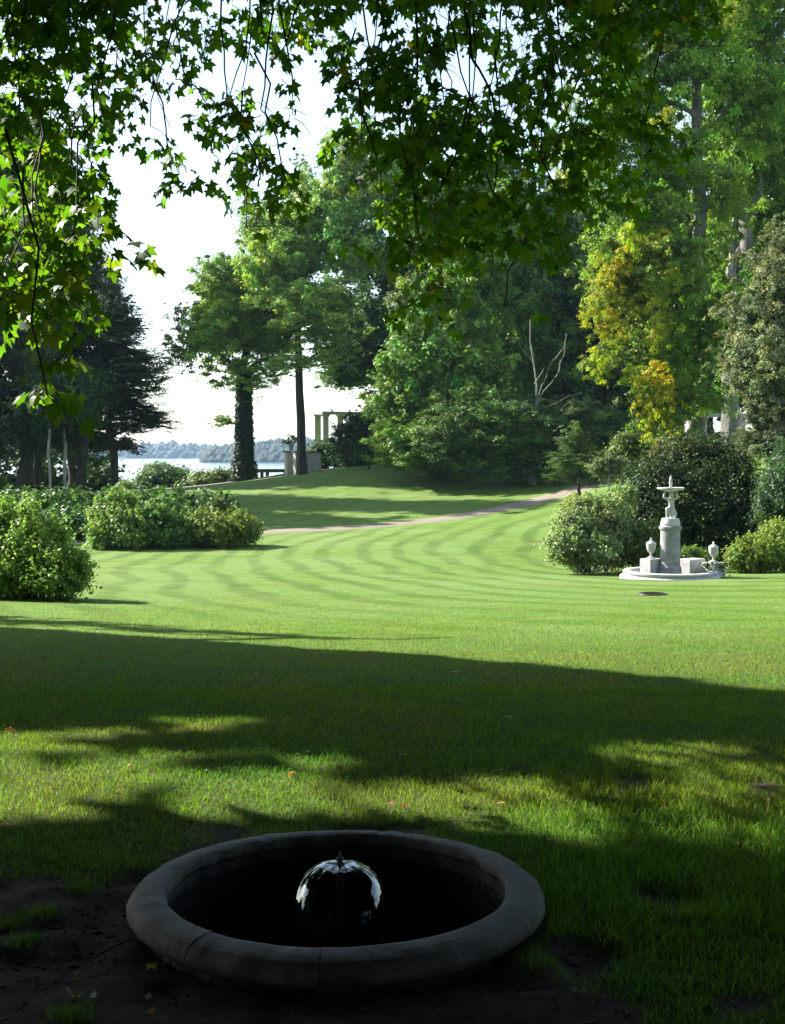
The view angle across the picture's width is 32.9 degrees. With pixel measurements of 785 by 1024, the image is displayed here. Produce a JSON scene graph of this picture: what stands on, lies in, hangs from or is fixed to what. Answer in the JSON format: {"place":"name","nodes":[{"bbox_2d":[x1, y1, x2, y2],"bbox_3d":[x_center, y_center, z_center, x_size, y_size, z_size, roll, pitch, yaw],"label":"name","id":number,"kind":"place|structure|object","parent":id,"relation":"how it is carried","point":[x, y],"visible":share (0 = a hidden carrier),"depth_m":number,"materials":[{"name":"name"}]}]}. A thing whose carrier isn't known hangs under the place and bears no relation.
{"place":"outdoors","nodes":[
{"label":"outdoors","id":0,"kind":"place"},
{"bbox_2d":[58,448,196,457],"bbox_3d":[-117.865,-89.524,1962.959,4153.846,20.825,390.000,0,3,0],"label":"hill","id":1,"kind":"structure","parent":0,"point":[167,451],"depth_m":1804.25,"materials":[{"name":"green plant"}]},
{"bbox_2d":[7,439,261,457],"bbox_3d":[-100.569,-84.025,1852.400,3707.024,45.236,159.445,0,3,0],"label":"distant wood","id":2,"kind":"object","parent":1,"relation":"on","point":[190,449],"visible":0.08,"depth_m":1817.32,"materials":[{"name":"green plant"}]},
{"bbox_2d":[1,458,333,490],"bbox_3d":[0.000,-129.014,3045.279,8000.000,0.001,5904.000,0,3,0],"label":"lake","id":3,"kind":"structure","parent":0,"point":[132,465],"depth_m":905.25,"materials":[{"name":"blue liquid"}]},
{"bbox_2d":[127,474,284,490],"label":"lakeside path","id":4,"kind":"structure","parent":0,"point":[226,482],"depth_m":86.32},
{"bbox_2d":[67,453,682,544],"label":"path","id":5,"kind":"structure","parent":0,"point":[565,492],"depth_m":54.13,"materials":[{"name":"beige gravel"}]},
{"bbox_2d":[0,431,784,1023],"bbox_3d":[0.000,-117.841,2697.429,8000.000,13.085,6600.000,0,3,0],"label":"ground","id":6,"kind":"structure","parent":0,"point":[490,553],"depth_m":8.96,"materials":[{"name":"green plant"}]},
{"bbox_2d":[0,908,42,930],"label":"grass tuft","id":7,"kind":"object","parent":6,"relation":"on","point":[11,923],"visible":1,"depth_m":4.54,"materials":[{"name":"green plant"}]},
{"bbox_2d":[6,379,42,493],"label":"young tree","id":8,"kind":"object","parent":6,"relation":"on","point":[36,476],"depth_m":67.17,"materials":[{"name":"brown plant"}]},
{"bbox_2d":[2,928,53,950],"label":"grass tuft","id":9,"kind":"object","parent":6,"relation":"on","point":[22,941],"visible":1,"depth_m":4.36,"materials":[{"name":"green plant"}]},
{"bbox_2d":[0,227,81,491],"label":"lime tree","id":10,"kind":"object","parent":6,"relation":"on","point":[19,433],"visible":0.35,"depth_m":61.62,"materials":[{"name":"green plant"}]},
{"bbox_2d":[17,898,68,921],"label":"grass tuft","id":11,"kind":"object","parent":6,"relation":"on","point":[49,911],"visible":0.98,"depth_m":4.62,"materials":[{"name":"green plant"}]},
{"bbox_2d":[0,491,102,601],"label":"bush","id":12,"kind":"object","parent":6,"relation":"on","point":[36,560],"visible":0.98,"depth_m":23.52,"materials":[{"name":"green plant"}]},
{"bbox_2d":[2,360,103,491],"bbox_3d":[-15.494,-3.352,60.439,4.806,7.271,4.390,0,3,0],"label":"young tree","id":13,"kind":"object","parent":6,"relation":"on","point":[54,379],"visible":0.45,"depth_m":59.78,"materials":[{"name":"green plant"}]},
{"bbox_2d":[0,152,117,488],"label":"lime tree","id":14,"kind":"object","parent":6,"relation":"on","point":[102,260],"depth_m":87.39,"materials":[{"name":"green plant"}]},
{"bbox_2d":[23,995,100,1023],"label":"grass tuft","id":15,"kind":"object","parent":6,"relation":"on","point":[73,1012],"visible":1,"depth_m":3.76,"materials":[{"name":"green plant"}]},
{"bbox_2d":[0,442,132,493],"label":"shrub","id":16,"kind":"object","parent":6,"relation":"on","point":[98,478],"visible":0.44,"depth_m":74.79,"materials":[{"name":"green plant"}]},
{"bbox_2d":[0,92,135,493],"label":"lime tree","id":17,"kind":"object","parent":6,"relation":"on","point":[97,446],"visible":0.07,"depth_m":69.92,"materials":[{"name":"green plant"}]},
{"bbox_2d":[19,359,116,493],"bbox_3d":[-15.033,-3.467,61.581,4.660,7.290,4.864,0,3,0],"label":"young tree","id":18,"kind":"object","parent":6,"relation":"on","point":[87,400],"visible":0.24,"depth_m":61.73,"materials":[{"name":"green plant"}]},
{"bbox_2d":[68,991,85,998],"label":"weed","id":19,"kind":"object","parent":6,"relation":"on","point":[76,994],"visible":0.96,"depth_m":3.90,"materials":[{"name":"green plant"}]},
{"bbox_2d":[59,874,110,895],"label":"grass tuft","id":20,"kind":"object","parent":6,"relation":"on","point":[87,886],"visible":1,"depth_m":4.90,"materials":[{"name":"green plant"}]},
{"bbox_2d":[39,937,136,986],"bbox_3d":[-1.017,1.397,4.184,0.249,0.016,0.442,1,3,17],"label":"dead twig","id":21,"kind":"object","parent":6,"relation":"on","point":[91,957],"visible":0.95,"depth_m":4.18,"materials":[{"name":"brown wood"}]},
{"bbox_2d":[90,990,97,997],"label":"fallen leaf","id":22,"kind":"object","parent":6,"relation":"on","point":[94,993],"visible":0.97,"depth_m":3.89,"materials":[{"name":"beige plant"}]},
{"bbox_2d":[67,361,128,497],"bbox_3d":[-15.325,-3.747,64.943,5.126,7.280,4.431,1,3,24],"label":"young tree","id":23,"kind":"object","parent":6,"relation":"on","point":[82,462],"visible":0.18,"depth_m":64.78,"materials":[{"name":"green plant"}]},
{"bbox_2d":[79,485,163,549],"bbox_3d":[-8.899,0.207,43.826,3.333,2.208,2.614,1,3,19],"label":"shrub","id":24,"kind":"object","parent":6,"relation":"on","point":[109,515],"visible":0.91,"depth_m":43.32,"materials":[{"name":"green plant"}]},
{"bbox_2d":[54,276,191,488],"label":"cedar like tree","id":25,"kind":"object","parent":6,"relation":"on","point":[112,344],"visible":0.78,"depth_m":67.71,"materials":[{"name":"green plant"}]},
{"bbox_2d":[0,482,259,541],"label":"hedge","id":26,"kind":"object","parent":6,"relation":"on","point":[71,506],"visible":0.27,"depth_m":49.61,"materials":[{"name":"green plant"}]},
{"bbox_2d":[118,853,170,872],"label":"grass tuft","id":27,"kind":"object","parent":6,"relation":"on","point":[146,864],"visible":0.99,"depth_m":5.17,"materials":[{"name":"green plant"}]},
{"bbox_2d":[144,992,151,999],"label":"fallen leaf","id":28,"kind":"object","parent":6,"relation":"on","point":[147,995],"visible":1,"depth_m":3.87,"materials":[{"name":"beige plant"}]},
{"bbox_2d":[145,962,156,968],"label":"fallen leaf","id":29,"kind":"object","parent":6,"relation":"on","point":[152,965],"visible":1,"depth_m":4.09,"materials":[{"name":"yellow plant"}]},
{"bbox_2d":[147,1006,154,1013],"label":"fallen leaf","id":30,"kind":"object","parent":6,"relation":"on","point":[152,1009],"visible":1,"depth_m":3.77,"materials":[{"name":"orange plant"}]},
{"bbox_2d":[129,459,198,490],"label":"shrub","id":31,"kind":"object","parent":6,"relation":"on","point":[163,473],"visible":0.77,"depth_m":90.34,"materials":[{"name":"green plant"}]},
{"bbox_2d":[126,490,202,549],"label":"shrub","id":32,"kind":"object","parent":6,"relation":"on","point":[169,512],"visible":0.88,"depth_m":43.32,"materials":[{"name":"green plant"}]},
{"bbox_2d":[109,466,230,489],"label":"shrub","id":33,"kind":"object","parent":6,"relation":"on","point":[219,475],"visible":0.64,"depth_m":89.78,"materials":[{"name":"green plant"}]},
{"bbox_2d":[179,495,264,548],"bbox_3d":[-5.545,0.376,43.981,2.657,1.824,2.717,1,3,22],"label":"shrub","id":34,"kind":"object","parent":6,"relation":"on","point":[229,527],"visible":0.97,"depth_m":43.48,"materials":[{"name":"green plant"}]},
{"bbox_2d":[156,238,307,481],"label":"ivy tree","id":35,"kind":"object","parent":6,"relation":"on","point":[219,321],"visible":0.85,"depth_m":84.02,"materials":[{"name":"green plant"}]},
{"bbox_2d":[258,469,284,476],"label":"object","id":36,"kind":"object","parent":6,"relation":"on","point":[262,471],"visible":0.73,"depth_m":99.41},
{"bbox_2d":[283,451,321,474],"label":"gate pillars","id":37,"kind":"structure","parent":6,"relation":"on","point":[313,460],"depth_m":83.24,"materials":[{"name":"beige stone"}]},
{"bbox_2d":[282,434,296,450],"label":"potted shrub","id":38,"kind":"object","parent":37,"relation":"on","point":[290,441],"visible":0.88,"depth_m":83.24,"materials":[{"name":"green plant"}]},
{"bbox_2d":[228,116,420,474],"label":"tall tree","id":39,"kind":"object","parent":6,"relation":"on","point":[291,253],"visible":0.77,"depth_m":79.06,"materials":[{"name":"green plant"}]},
{"bbox_2d":[306,438,345,469],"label":"shrub","id":40,"kind":"object","parent":6,"relation":"on","point":[327,457],"visible":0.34,"depth_m":84.62,"materials":[{"name":"green plant"}]},
{"bbox_2d":[126,830,544,1000],"bbox_3d":[-0.187,1.643,4.600,1.430,0.743,1.457,0,3,0],"label":"fountain basin","id":41,"kind":"object","parent":6,"relation":"on","point":[215,916],"visible":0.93,"depth_m":4.91,"materials":[{"name":"stone"}]},
{"bbox_2d":[333,851,346,946],"bbox_3d":[-0.180,1.420,4.569,0.048,0.524,0.047,0,3,0],"label":"fountain nozzle","id":42,"kind":"object","parent":41,"relation":"in","point":[339,868],"visible":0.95,"depth_m":4.55,"materials":[{"name":"metal"}]},
{"bbox_2d":[283,860,396,945],"bbox_3d":[-0.178,1.477,4.574,0.421,0.550,0.419,0,3,0],"label":"water bell","id":43,"kind":"object","parent":41,"relation":"in","point":[384,891],"visible":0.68,"depth_m":4.57,"materials":[{"name":"clear liquid"}]},
{"bbox_2d":[313,409,360,465],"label":"garden pergola","id":44,"kind":"object","parent":6,"relation":"on","point":[325,415],"visible":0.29,"depth_m":95.70,"materials":[{"name":"beige stone"}]},
{"bbox_2d":[322,404,382,468],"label":"tree","id":45,"kind":"object","parent":6,"relation":"on","point":[354,429],"visible":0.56,"depth_m":75.32,"materials":[{"name":"green plant"}]},
{"bbox_2d":[331,445,389,467],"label":"shrub","id":46,"kind":"object","parent":6,"relation":"on","point":[352,460],"visible":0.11,"depth_m":81.66,"materials":[{"name":"green plant"}]},
{"bbox_2d":[0,0,735,442],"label":"plane tree","id":47,"kind":"object","parent":6,"relation":"on","point":[26,282],"visible":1,"depth_m":9.74,"materials":[{"name":"green plant"}]},
{"bbox_2d":[309,131,443,397],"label":"dark broadleaf tree","id":48,"kind":"object","parent":6,"relation":"on","point":[375,333],"visible":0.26,"depth_m":87.45,"materials":[{"name":"green plant"}]},
{"bbox_2d":[0,857,764,1023],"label":"soil crumbs","id":49,"kind":"object","parent":6,"relation":"on","point":[97,932],"visible":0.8,"depth_m":4.11,"materials":[{"name":"brown soil"}]},
{"bbox_2d":[0,663,784,898],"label":"clover","id":50,"kind":"object","parent":6,"relation":"on","point":[227,787],"visible":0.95,"depth_m":7.64,"materials":[{"name":"green plant"}]},
{"bbox_2d":[356,237,531,479],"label":"broad tree","id":51,"kind":"object","parent":6,"relation":"on","point":[438,360],"visible":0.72,"depth_m":69.46,"materials":[{"name":"green plant"}]},
{"bbox_2d":[427,467,548,485],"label":"ground cover","id":52,"kind":"object","parent":6,"relation":"on","point":[438,472],"visible":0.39,"depth_m":70.44,"materials":[{"name":"green plant"}]},
{"bbox_2d":[404,123,611,412],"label":"woodland tree","id":53,"kind":"object","parent":6,"relation":"on","point":[547,342],"visible":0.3,"depth_m":78.51,"materials":[{"name":"green plant"}]},
{"bbox_2d":[407,383,639,484],"bbox_3d":[6.792,-3.655,66.311,12.333,5.446,6.626,-1,3,-26],"label":"understorey tree","id":54,"kind":"object","parent":6,"relation":"on","point":[515,436],"visible":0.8,"depth_m":64.82,"materials":[{"name":"green plant"}]},
{"bbox_2d":[512,319,579,484],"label":"bare sapling","id":55,"kind":"object","parent":6,"relation":"on","point":[536,403],"visible":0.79,"depth_m":65.55,"materials":[{"name":"grey plant"}]},
{"bbox_2d":[529,432,620,486],"bbox_3d":[9.752,-2.711,65.934,4.518,2.951,7.639,1,3,25],"label":"shrub","id":56,"kind":"object","parent":6,"relation":"on","point":[539,464],"visible":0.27,"depth_m":63.80,"materials":[{"name":"green plant"}]},
{"bbox_2d":[526,130,625,231],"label":"yellowing tree","id":57,"kind":"object","parent":6,"relation":"on","point":[560,173],"visible":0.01,"depth_m":96.55,"materials":[{"name":"green plant"}]},
{"bbox_2d":[541,420,611,497],"bbox_3d":[7.665,-1.998,55.417,3.112,3.698,2.371,0,3,0],"label":"tree","id":58,"kind":"object","parent":6,"relation":"on","point":[577,453],"visible":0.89,"depth_m":55.28,"materials":[{"name":"green plant"}]},
{"bbox_2d":[571,986,587,993],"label":"weed","id":59,"kind":"object","parent":6,"relation":"on","point":[576,988],"visible":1,"depth_m":3.94,"materials":[{"name":"green plant"}]},
{"bbox_2d":[533,478,639,572],"bbox_3d":[5.235,0.412,34.411,2.396,2.566,3.792,2,3,30],"label":"shrub","id":60,"kind":"object","parent":6,"relation":"on","point":[587,533],"visible":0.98,"depth_m":33.80,"materials":[{"name":"green plant"}]},
{"bbox_2d":[519,188,684,444],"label":"shade tree","id":61,"kind":"object","parent":6,"relation":"on","point":[594,391],"visible":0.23,"depth_m":79.83,"materials":[{"name":"green plant"}]},
{"bbox_2d":[600,973,614,978],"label":"weed","id":62,"kind":"object","parent":6,"relation":"on","point":[605,975],"visible":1,"depth_m":4.05,"materials":[{"name":"green plant"}]},
{"bbox_2d":[584,449,632,496],"bbox_3d":[8.418,-1.114,51.235,2.240,2.722,1.472,1,3,29],"label":"standard tree","id":63,"kind":"object","parent":6,"relation":"on","point":[599,466],"visible":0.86,"depth_m":50.96,"materials":[{"name":"green plant"}]},
{"bbox_2d":[608,460,609,490],"bbox_3d":[8.263,-0.953,50.903,0.065,2.100,0.046,0,3,0],"label":"stake","id":64,"kind":"object","parent":6,"relation":"on","point":[608,476],"visible":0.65,"depth_m":50.87,"materials":[{"name":"green wood"}]},
{"bbox_2d":[638,592,667,595],"bbox_3d":[4.790,1.524,24.512,0.536,0.069,0.536,0,3,0],"label":"manhole cover","id":65,"kind":"object","parent":6,"relation":"on","point":[650,593],"visible":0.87,"depth_m":24.45,"materials":[{"name":"metal"}]},
{"bbox_2d":[573,151,761,435],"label":"woodland tree","id":66,"kind":"object","parent":6,"relation":"on","point":[686,216],"visible":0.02,"depth_m":87.90,"materials":[{"name":"green plant"}]},
{"bbox_2d":[551,0,784,486],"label":"beech tree","id":67,"kind":"object","parent":6,"relation":"on","point":[634,270],"visible":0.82,"depth_m":51.62,"materials":[{"name":"green plant"}]},
{"bbox_2d":[620,567,720,579],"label":"fountain pool","id":68,"kind":"structure","parent":6,"relation":"on","point":[633,573],"depth_m":30.61,"materials":[{"name":"white stone"}]},
{"bbox_2d":[658,518,681,573],"bbox_3d":[6.558,0.851,31.440,0.570,1.415,0.570,0,3,0],"label":"pedestal","id":69,"kind":"object","parent":68,"relation":"on","point":[670,529],"visible":0.84,"depth_m":31.24,"materials":[{"name":"grey stone"}]},
{"bbox_2d":[663,491,677,517],"bbox_3d":[6.557,-0.171,31.353,0.329,0.639,0.282,-1,3,-29],"label":"kneeling statue","id":70,"kind":"object","parent":69,"relation":"on","point":[671,510],"visible":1,"depth_m":31.36,"materials":[{"name":"white stone"}]},
{"bbox_2d":[657,475,684,491],"bbox_3d":[6.558,-0.677,31.371,0.652,0.395,0.652,0,3,0],"label":"fountain bowl","id":71,"kind":"object","parent":70,"relation":"on","point":[670,488],"visible":1,"depth_m":31.29,"materials":[{"name":"white stone"}]},
{"bbox_2d":[619,520,723,567],"bbox_3d":[7.109,0.894,34.892,3.323,1.574,1.858,-1,3,-30],"label":"shrub","id":72,"kind":"object","parent":6,"relation":"on","point":[635,556],"visible":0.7,"depth_m":34.28,"materials":[{"name":"green plant"}]},
{"bbox_2d":[603,428,761,470],"bbox_3d":[11.818,-2.136,54.501,6.600,2.773,2.067,1,3,27],"label":"shrub","id":73,"kind":"object","parent":6,"relation":"on","point":[627,443],"visible":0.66,"depth_m":55.05,"materials":[{"name":"green plant"}]},
{"bbox_2d":[640,558,725,576],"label":"wall","id":74,"kind":"structure","parent":6,"relation":"on","point":[689,565],"depth_m":31.49,"materials":[{"name":"white stone"}]},
{"bbox_2d":[646,538,655,558],"bbox_3d":[6.128,0.856,31.541,0.244,0.495,0.244,0,3,0],"label":"stone urn","id":75,"kind":"object","parent":74,"relation":"on","point":[651,545],"visible":1,"depth_m":31.47,"materials":[{"name":"white stone"}]},
{"bbox_2d":[708,541,718,561],"bbox_3d":[7.588,0.940,31.464,0.244,0.495,0.244,0,3,0],"label":"stone urn","id":76,"kind":"object","parent":74,"relation":"on","point":[713,550],"visible":1,"depth_m":31.39,"materials":[{"name":"white stone"}]},
{"bbox_2d":[699,561,740,576],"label":"creeper","id":77,"kind":"object","parent":74,"relation":"hanging from","point":[720,566],"visible":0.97,"depth_m":31.26,"materials":[{"name":"green plant"}]},
{"bbox_2d":[607,426,767,561],"bbox_3d":[8.660,-0.525,38.755,4.811,4.120,4.468,0,3,0],"label":"yew bush","id":78,"kind":"object","parent":6,"relation":"on","point":[711,467],"visible":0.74,"depth_m":38.01,"materials":[{"name":"green plant"}]},
{"bbox_2d":[685,974,702,982],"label":"weed","id":79,"kind":"object","parent":6,"relation":"on","point":[694,979],"visible":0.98,"depth_m":4.02,"materials":[{"name":"green plant"}]},
{"bbox_2d":[645,226,765,436],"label":"woodland tree","id":80,"kind":"object","parent":6,"relation":"on","point":[709,428],"depth_m":87.75,"materials":[{"name":"green plant"}]},
{"bbox_2d":[663,413,760,445],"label":"colonnade","id":81,"kind":"object","parent":6,"relation":"on","point":[741,420],"visible":0.09,"depth_m":78.71,"materials":[{"name":"beige stone"}]},
{"bbox_2d":[668,0,784,470],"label":"beech tree","id":82,"kind":"object","parent":6,"relation":"on","point":[760,209],"visible":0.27,"depth_m":57.59,"materials":[{"name":"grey plant"}]},
{"bbox_2d":[702,211,784,466],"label":"holm oak","id":83,"kind":"object","parent":6,"relation":"on","point":[756,368],"visible":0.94,"depth_m":44.07,"materials":[{"name":"green plant"}]},
{"bbox_2d":[716,251,775,421],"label":"woodland tree","id":84,"kind":"object","parent":6,"relation":"on","point":[740,406],"depth_m":91.82,"materials":[{"name":"green plant"}]},
{"bbox_2d":[707,62,784,315],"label":"woodland tree","id":85,"kind":"object","parent":6,"relation":"on","point":[770,214],"depth_m":83.45,"materials":[{"name":"green plant"}]},
{"bbox_2d":[721,515,784,572],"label":"shrub","id":86,"kind":"object","parent":6,"relation":"on","point":[763,551],"visible":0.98,"depth_m":32.88,"materials":[{"name":"green plant"}]},
{"bbox_2d":[742,433,784,527],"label":"shrub","id":87,"kind":"object","parent":6,"relation":"on","point":[773,485],"visible":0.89,"depth_m":36.08,"materials":[{"name":"green plant"}]},
{"bbox_2d":[0,0,784,445],"label":"sky","id":88,"kind":"structure","parent":0,"point":[188,228],"materials":[{"name":"white"}]},
{"bbox_3d":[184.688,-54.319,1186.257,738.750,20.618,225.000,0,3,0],"label":"hill","id":89,"kind":"structure","parent":0,"visible":0},
{"bbox_2d":[199,437,360,461],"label":"distant wood","id":90,"kind":"object","parent":89,"relation":"on","point":[271,450],"visible":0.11,"depth_m":1102.12,"materials":[{"name":"plant"}]}
]}

